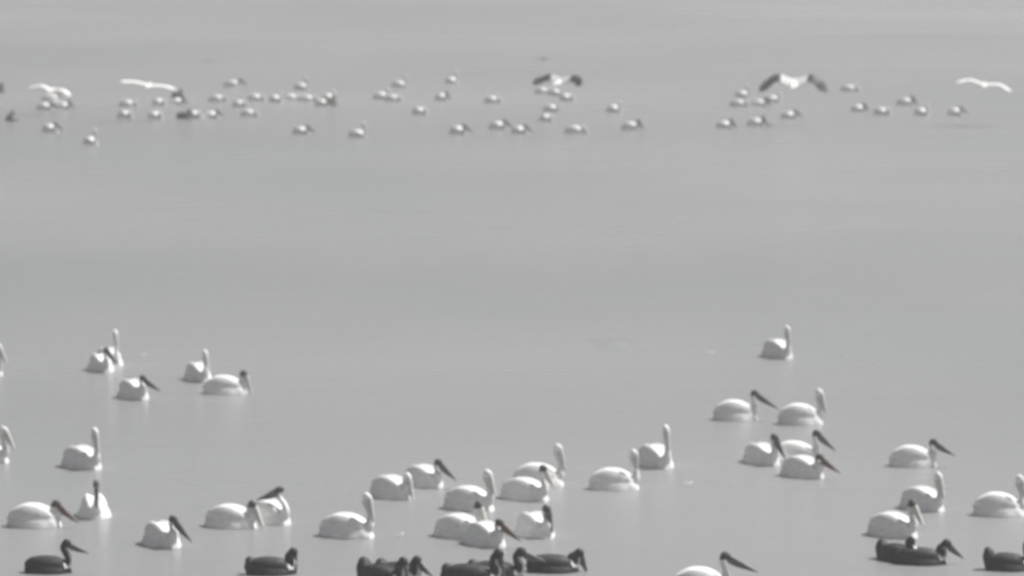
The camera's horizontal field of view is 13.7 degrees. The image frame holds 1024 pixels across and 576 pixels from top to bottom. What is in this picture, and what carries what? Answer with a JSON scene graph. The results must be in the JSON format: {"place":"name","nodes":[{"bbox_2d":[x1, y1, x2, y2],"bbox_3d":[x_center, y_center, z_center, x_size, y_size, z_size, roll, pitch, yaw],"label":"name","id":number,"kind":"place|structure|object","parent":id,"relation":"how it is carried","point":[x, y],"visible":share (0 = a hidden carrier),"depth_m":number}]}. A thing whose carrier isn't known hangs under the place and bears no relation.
{"place":"outdoors","nodes":[
{"label":"outdoors","id":0,"kind":"place"},
{"bbox_2d":[29,85,70,95],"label":"flying pelican","id":1,"kind":"object","parent":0,"point":[51,90],"visible":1,"depth_m":177.63},
{"bbox_2d":[120,80,175,89],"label":"flying pelican","id":2,"kind":"object","parent":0,"point":[149,85],"visible":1,"depth_m":173.83},
{"bbox_2d":[0,0,1023,575],"bbox_3d":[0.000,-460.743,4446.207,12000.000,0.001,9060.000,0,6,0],"label":"water","id":3,"kind":"structure","parent":0,"point":[400,288],"depth_m":113.94},
{"bbox_2d":[0,82,4,91],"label":"dark pelican","id":4,"kind":"object","parent":3,"relation":"on","point":[2,87],"visible":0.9,"depth_m":193.31},
{"bbox_2d":[0,345,6,375],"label":"white pelican","id":5,"kind":"object","parent":3,"relation":"on","point":[2,355],"visible":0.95,"depth_m":91.97},
{"bbox_2d":[0,426,14,463],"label":"white pelican","id":6,"kind":"object","parent":3,"relation":"on","point":[4,436],"visible":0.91,"depth_m":79.18},
{"bbox_2d":[5,110,17,120],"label":"dark pelican","id":7,"kind":"object","parent":3,"relation":"on","point":[11,116],"visible":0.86,"depth_m":173.84},
{"bbox_2d":[7,500,77,528],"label":"white pelican","id":8,"kind":"object","parent":3,"relation":"on","point":[31,515],"visible":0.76,"depth_m":71.77},
{"bbox_2d":[36,101,58,109],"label":"white pelican","id":9,"kind":"object","parent":3,"relation":"on","point":[43,106],"visible":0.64,"depth_m":180.64},
{"bbox_2d":[41,90,64,100],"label":"white pelican","id":10,"kind":"object","parent":3,"relation":"on","point":[49,97],"visible":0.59,"depth_m":186.86},
{"bbox_2d":[42,122,63,131],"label":"white pelican","id":11,"kind":"object","parent":3,"relation":"on","point":[49,128],"visible":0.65,"depth_m":167.31},
{"bbox_2d":[24,539,88,574],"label":"dark pelican","id":12,"kind":"object","parent":3,"relation":"on","point":[46,565],"visible":1,"depth_m":67.34},
{"bbox_2d":[55,100,74,108],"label":"white pelican","id":13,"kind":"object","parent":3,"relation":"on","point":[65,105],"visible":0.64,"depth_m":181.33},
{"bbox_2d":[61,427,101,469],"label":"white pelican","id":14,"kind":"object","parent":3,"relation":"on","point":[81,457],"visible":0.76,"depth_m":78.37},
{"bbox_2d":[83,129,97,144],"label":"white pelican","id":15,"kind":"object","parent":3,"relation":"on","point":[90,140],"visible":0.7,"depth_m":160.65},
{"bbox_2d":[77,480,110,519],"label":"white pelican","id":16,"kind":"object","parent":3,"relation":"on","point":[94,507],"visible":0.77,"depth_m":72.74},
{"bbox_2d":[87,347,118,372],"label":"white pelican","id":17,"kind":"object","parent":3,"relation":"on","point":[101,363],"visible":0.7,"depth_m":92.55},
{"bbox_2d":[97,329,122,366],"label":"white pelican","id":18,"kind":"object","parent":3,"relation":"on","point":[115,352],"visible":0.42,"depth_m":93.54},
{"bbox_2d":[117,110,133,118],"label":"white pelican","id":19,"kind":"object","parent":3,"relation":"on","point":[124,114],"visible":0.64,"depth_m":175.52},
{"bbox_2d":[118,100,138,106],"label":"white pelican","id":20,"kind":"object","parent":3,"relation":"on","point":[128,103],"visible":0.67,"depth_m":182.79},
{"bbox_2d":[117,375,160,400],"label":"white pelican","id":21,"kind":"object","parent":3,"relation":"on","point":[133,389],"visible":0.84,"depth_m":88.02},
{"bbox_2d":[147,111,163,118],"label":"white pelican","id":22,"kind":"object","parent":3,"relation":"on","point":[155,115],"visible":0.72,"depth_m":175.18},
{"bbox_2d":[152,98,166,105],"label":"white pelican","id":23,"kind":"object","parent":3,"relation":"on","point":[160,102],"visible":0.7,"depth_m":183.83},
{"bbox_2d":[141,515,191,548],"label":"white pelican","id":24,"kind":"object","parent":3,"relation":"on","point":[161,534],"visible":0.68,"depth_m":69.72},
{"bbox_2d":[171,89,182,98],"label":"dark pelican","id":25,"kind":"object","parent":3,"relation":"on","point":[179,94],"visible":0.58,"depth_m":188.65},
{"bbox_2d":[169,95,187,104],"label":"white pelican","id":26,"kind":"object","parent":3,"relation":"on","point":[177,101],"visible":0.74,"depth_m":184.20},
{"bbox_2d":[176,109,192,118],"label":"dark pelican","id":27,"kind":"object","parent":3,"relation":"on","point":[184,115],"visible":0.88,"depth_m":175.16},
{"bbox_2d":[191,110,201,118],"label":"white pelican","id":28,"kind":"object","parent":3,"relation":"on","point":[196,114],"visible":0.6,"depth_m":175.47},
{"bbox_2d":[183,350,211,381],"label":"white pelican","id":29,"kind":"object","parent":3,"relation":"on","point":[197,372],"visible":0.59,"depth_m":90.95},
{"bbox_2d":[204,109,224,117],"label":"white pelican","id":30,"kind":"object","parent":3,"relation":"on","point":[210,114],"visible":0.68,"depth_m":175.50},
{"bbox_2d":[208,95,228,101],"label":"white pelican","id":31,"kind":"object","parent":3,"relation":"on","point":[216,98],"visible":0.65,"depth_m":186.08},
{"bbox_2d":[202,370,251,394],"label":"white pelican","id":32,"kind":"object","parent":3,"relation":"on","point":[223,385],"visible":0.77,"depth_m":88.87},
{"bbox_2d":[204,500,264,529],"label":"white pelican","id":33,"kind":"object","parent":3,"relation":"on","point":[230,517],"visible":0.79,"depth_m":71.69},
{"bbox_2d":[223,78,246,86],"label":"white pelican","id":34,"kind":"object","parent":3,"relation":"on","point":[231,83],"visible":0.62,"depth_m":197.13},
{"bbox_2d":[232,100,247,106],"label":"white pelican","id":35,"kind":"object","parent":3,"relation":"on","point":[239,103],"visible":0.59,"depth_m":182.77},
{"bbox_2d":[240,109,259,116],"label":"white pelican","id":36,"kind":"object","parent":3,"relation":"on","point":[249,113],"visible":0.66,"depth_m":176.54},
{"bbox_2d":[247,94,265,100],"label":"white pelican","id":37,"kind":"object","parent":3,"relation":"on","point":[256,97],"visible":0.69,"depth_m":186.81},
{"bbox_2d":[244,547,297,575],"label":"dark pelican","id":38,"kind":"object","parent":3,"relation":"on","point":[269,566],"visible":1,"depth_m":67.18},
{"bbox_2d":[255,486,290,525],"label":"white pelican","id":39,"kind":"object","parent":3,"relation":"on","point":[274,512],"visible":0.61,"depth_m":72.10},
{"bbox_2d":[268,91,283,101],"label":"white pelican","id":40,"kind":"object","parent":3,"relation":"on","point":[276,98],"visible":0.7,"depth_m":186.03},
{"bbox_2d":[283,93,299,100],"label":"white pelican","id":41,"kind":"object","parent":3,"relation":"on","point":[290,97],"visible":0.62,"depth_m":186.83},
{"bbox_2d":[294,76,307,89],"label":"white pelican","id":42,"kind":"object","parent":3,"relation":"on","point":[299,86],"visible":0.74,"depth_m":195.02},
{"bbox_2d":[292,125,315,133],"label":"white pelican","id":43,"kind":"object","parent":3,"relation":"on","point":[300,130],"visible":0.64,"depth_m":166.12},
{"bbox_2d":[298,95,317,101],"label":"white pelican","id":44,"kind":"object","parent":3,"relation":"on","point":[308,98],"visible":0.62,"depth_m":186.46},
{"bbox_2d":[314,97,332,106],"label":"white pelican","id":45,"kind":"object","parent":3,"relation":"on","point":[323,102],"visible":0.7,"depth_m":183.10},
{"bbox_2d":[322,90,336,99],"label":"white pelican","id":46,"kind":"object","parent":3,"relation":"on","point":[324,96],"visible":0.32,"depth_m":187.21},
{"bbox_2d":[329,95,337,105],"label":"dark pelican","id":47,"kind":"object","parent":3,"relation":"on","point":[333,100],"visible":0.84,"depth_m":183.72},
{"bbox_2d":[318,493,373,539],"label":"white pelican","id":48,"kind":"object","parent":3,"relation":"on","point":[346,525],"visible":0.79,"depth_m":70.71},
{"bbox_2d":[348,122,365,137],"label":"white pelican","id":49,"kind":"object","parent":3,"relation":"on","point":[357,133],"visible":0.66,"depth_m":164.36},
{"bbox_2d":[372,88,390,99],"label":"white pelican","id":50,"kind":"object","parent":3,"relation":"on","point":[380,96],"visible":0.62,"depth_m":187.94},
{"bbox_2d":[356,557,408,575],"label":"dark pelican","id":51,"kind":"object","parent":3,"relation":"on","point":[365,566],"visible":1,"depth_m":66.19},
{"bbox_2d":[369,472,413,499],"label":"white pelican","id":52,"kind":"object","parent":3,"relation":"on","point":[391,487],"visible":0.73,"depth_m":74.84},
{"bbox_2d":[384,94,402,101],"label":"white pelican","id":53,"kind":"object","parent":3,"relation":"on","point":[393,98],"visible":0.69,"depth_m":186.44},
{"bbox_2d":[391,74,406,86],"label":"white pelican","id":54,"kind":"object","parent":3,"relation":"on","point":[399,84],"visible":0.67,"depth_m":197.07},
{"bbox_2d":[375,555,433,575],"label":"dark pelican","id":55,"kind":"object","parent":3,"relation":"on","point":[417,566],"visible":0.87,"depth_m":66.31},
{"bbox_2d":[412,107,428,114],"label":"white pelican","id":56,"kind":"object","parent":3,"relation":"on","point":[419,110],"visible":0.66,"depth_m":177.86},
{"bbox_2d":[405,459,455,488],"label":"white pelican","id":57,"kind":"object","parent":3,"relation":"on","point":[426,476],"visible":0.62,"depth_m":76.17},
{"bbox_2d":[434,91,450,100],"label":"white pelican","id":58,"kind":"object","parent":3,"relation":"on","point":[442,97],"visible":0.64,"depth_m":187.14},
{"bbox_2d":[445,71,457,83],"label":"white pelican","id":59,"kind":"object","parent":3,"relation":"on","point":[452,80],"visible":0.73,"depth_m":200.00},
{"bbox_2d":[433,501,486,539],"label":"white pelican","id":60,"kind":"object","parent":3,"relation":"on","point":[452,526],"visible":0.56,"depth_m":70.66},
{"bbox_2d":[449,124,472,133],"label":"white pelican","id":61,"kind":"object","parent":3,"relation":"on","point":[457,130],"visible":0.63,"depth_m":166.11},
{"bbox_2d":[443,469,495,511],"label":"white pelican","id":62,"kind":"object","parent":3,"relation":"on","point":[464,498],"visible":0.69,"depth_m":73.56},
{"bbox_2d":[440,548,504,575],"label":"dark pelican","id":63,"kind":"object","parent":3,"relation":"on","point":[496,564],"visible":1,"depth_m":66.24},
{"bbox_2d":[463,519,520,548],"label":"white pelican","id":64,"kind":"object","parent":3,"relation":"on","point":[485,534],"visible":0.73,"depth_m":69.80},
{"bbox_2d":[484,96,501,102],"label":"white pelican","id":65,"kind":"object","parent":3,"relation":"on","point":[492,99],"visible":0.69,"depth_m":185.33},
{"bbox_2d":[488,119,512,129],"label":"white pelican","id":66,"kind":"object","parent":3,"relation":"on","point":[497,125],"visible":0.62,"depth_m":168.82},
{"bbox_2d":[468,547,545,575],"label":"dark pelican","id":67,"kind":"object","parent":3,"relation":"on","point":[517,567],"visible":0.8,"depth_m":66.61},
{"bbox_2d":[511,124,533,133],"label":"white pelican","id":68,"kind":"object","parent":3,"relation":"on","point":[518,130],"visible":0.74,"depth_m":166.40},
{"bbox_2d":[500,465,555,501],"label":"white pelican","id":69,"kind":"object","parent":3,"relation":"on","point":[525,489],"visible":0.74,"depth_m":74.67},
{"bbox_2d":[514,504,554,538],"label":"white pelican","id":70,"kind":"object","parent":3,"relation":"on","point":[536,525],"visible":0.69,"depth_m":70.74},
{"bbox_2d":[512,444,565,487],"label":"white pelican","id":71,"kind":"object","parent":3,"relation":"on","point":[530,470],"visible":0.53,"depth_m":76.34},
{"bbox_2d":[534,87,550,93],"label":"white pelican","id":72,"kind":"object","parent":3,"relation":"on","point":[542,90],"visible":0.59,"depth_m":191.84},
{"bbox_2d":[539,114,553,121],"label":"white pelican","id":73,"kind":"object","parent":3,"relation":"on","point":[546,117],"visible":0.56,"depth_m":173.54},
{"bbox_2d":[543,101,561,111],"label":"white pelican","id":74,"kind":"object","parent":3,"relation":"on","point":[551,108],"visible":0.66,"depth_m":179.58},
{"bbox_2d":[548,86,563,95],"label":"white pelican","id":75,"kind":"object","parent":3,"relation":"on","point":[555,92],"visible":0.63,"depth_m":190.61},
{"bbox_2d":[525,548,587,573],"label":"dark pelican","id":76,"kind":"object","parent":3,"relation":"on","point":[560,564],"visible":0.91,"depth_m":67.41},
{"bbox_2d":[559,94,574,100],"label":"white pelican","id":77,"kind":"object","parent":3,"relation":"on","point":[566,97],"visible":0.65,"depth_m":186.81},
{"bbox_2d":[564,125,588,133],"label":"white pelican","id":78,"kind":"object","parent":3,"relation":"on","point":[582,129],"visible":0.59,"depth_m":166.45},
{"bbox_2d":[588,449,639,491],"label":"white pelican","id":79,"kind":"object","parent":3,"relation":"on","point":[612,479],"visible":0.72,"depth_m":75.89},
{"bbox_2d":[606,101,622,111],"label":"white pelican","id":80,"kind":"object","parent":3,"relation":"on","point":[614,108],"visible":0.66,"depth_m":179.23},
{"bbox_2d":[585,337,652,353],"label":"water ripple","id":81,"kind":"object","parent":3,"relation":"on","point":[622,345],"visible":1,"depth_m":97.21},
{"bbox_2d":[621,119,643,129],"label":"white pelican","id":82,"kind":"object","parent":3,"relation":"on","point":[637,125],"visible":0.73,"depth_m":168.56},
{"bbox_2d":[638,425,673,468],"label":"white pelican","id":83,"kind":"object","parent":3,"relation":"on","point":[655,456],"visible":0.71,"depth_m":78.53},
{"bbox_2d":[675,551,757,575],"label":"white pelican","id":84,"kind":"object","parent":3,"relation":"on","point":[729,558],"visible":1,"depth_m":65.50},
{"bbox_2d":[715,119,736,128],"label":"white pelican","id":85,"kind":"object","parent":3,"relation":"on","point":[726,124],"visible":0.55,"depth_m":169.45},
{"bbox_2d":[729,99,749,106],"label":"white pelican","id":86,"kind":"object","parent":3,"relation":"on","point":[738,103],"visible":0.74,"depth_m":182.79},
{"bbox_2d":[735,84,748,96],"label":"white pelican","id":87,"kind":"object","parent":3,"relation":"on","point":[741,94],"visible":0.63,"depth_m":189.46},
{"bbox_2d":[713,390,777,421],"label":"white pelican","id":88,"kind":"object","parent":3,"relation":"on","point":[731,410],"visible":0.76,"depth_m":84.90},
{"bbox_2d":[747,115,768,125],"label":"white pelican","id":89,"kind":"object","parent":3,"relation":"on","point":[756,122],"visible":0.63,"depth_m":170.69},
{"bbox_2d":[749,97,771,106],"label":"white pelican","id":90,"kind":"object","parent":3,"relation":"on","point":[762,103],"visible":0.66,"depth_m":183.13},
{"bbox_2d":[742,433,785,465],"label":"white pelican","id":91,"kind":"object","parent":3,"relation":"on","point":[761,454],"visible":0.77,"depth_m":78.88},
{"bbox_2d":[766,92,782,101],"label":"white pelican","id":92,"kind":"object","parent":3,"relation":"on","point":[778,98],"visible":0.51,"depth_m":186.00},
{"bbox_2d":[761,325,791,358],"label":"white pelican","id":93,"kind":"object","parent":3,"relation":"on","point":[777,349],"visible":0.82,"depth_m":94.97},
{"bbox_2d":[780,110,802,118],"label":"white pelican","id":94,"kind":"object","parent":3,"relation":"on","point":[788,115],"visible":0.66,"depth_m":175.19},
{"bbox_2d":[777,389,825,425],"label":"white pelican","id":95,"kind":"object","parent":3,"relation":"on","point":[797,414],"visible":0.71,"depth_m":84.27},
{"bbox_2d":[777,430,834,462],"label":"white pelican","id":96,"kind":"object","parent":3,"relation":"on","point":[792,448],"visible":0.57,"depth_m":79.19},
{"bbox_2d":[780,454,839,478],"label":"white pelican","id":97,"kind":"object","parent":3,"relation":"on","point":[801,467],"visible":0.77,"depth_m":77.27},
{"bbox_2d":[840,85,860,91],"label":"white pelican","id":98,"kind":"object","parent":3,"relation":"on","point":[851,88],"visible":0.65,"depth_m":193.81},
{"bbox_2d":[851,103,868,111],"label":"white pelican","id":99,"kind":"object","parent":3,"relation":"on","point":[863,107],"visible":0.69,"depth_m":179.57},
{"bbox_2d":[873,107,891,114],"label":"white pelican","id":100,"kind":"object","parent":3,"relation":"on","point":[881,111],"visible":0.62,"depth_m":177.55},
{"bbox_2d":[867,499,923,538],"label":"white pelican","id":101,"kind":"object","parent":3,"relation":"on","point":[891,525],"visible":0.72,"depth_m":70.73},
{"bbox_2d":[875,536,916,563],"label":"dark pelican","id":102,"kind":"object","parent":3,"relation":"on","point":[886,551],"visible":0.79,"depth_m":68.45},
{"bbox_2d":[896,96,917,104],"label":"white pelican","id":103,"kind":"object","parent":3,"relation":"on","point":[906,101],"visible":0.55,"depth_m":183.86},
{"bbox_2d":[888,439,954,467],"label":"white pelican","id":104,"kind":"object","parent":3,"relation":"on","point":[910,456],"visible":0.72,"depth_m":78.66},
{"bbox_2d":[899,472,944,511],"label":"white pelican","id":105,"kind":"object","parent":3,"relation":"on","point":[927,499],"visible":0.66,"depth_m":73.52},
{"bbox_2d":[914,104,929,115],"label":"white pelican","id":106,"kind":"object","parent":3,"relation":"on","point":[922,111],"visible":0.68,"depth_m":177.16},
{"bbox_2d":[895,539,963,565],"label":"dark pelican","id":107,"kind":"object","parent":3,"relation":"on","point":[920,556],"visible":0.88,"depth_m":68.13},
{"bbox_2d":[947,106,968,115],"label":"white pelican","id":108,"kind":"object","parent":3,"relation":"on","point":[954,111],"visible":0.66,"depth_m":177.17},
{"bbox_2d":[972,475,1023,517],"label":"white pelican","id":109,"kind":"object","parent":3,"relation":"on","point":[997,505],"visible":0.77,"depth_m":72.96},
{"bbox_2d":[983,543,1023,571],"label":"dark pelican","id":110,"kind":"object","parent":3,"relation":"on","point":[1003,562],"visible":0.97,"depth_m":67.56},
{"bbox_2d":[532,74,581,86],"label":"flying pelican","id":111,"kind":"object","parent":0,"point":[559,81],"visible":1,"depth_m":174.38},
{"bbox_2d":[759,74,827,92],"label":"flying pelican","id":112,"kind":"object","parent":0,"point":[816,81],"visible":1,"depth_m":171.23},
{"bbox_2d":[956,79,1011,91],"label":"flying pelican","id":113,"kind":"object","parent":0,"point":[983,85],"visible":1,"depth_m":170.76}
]}

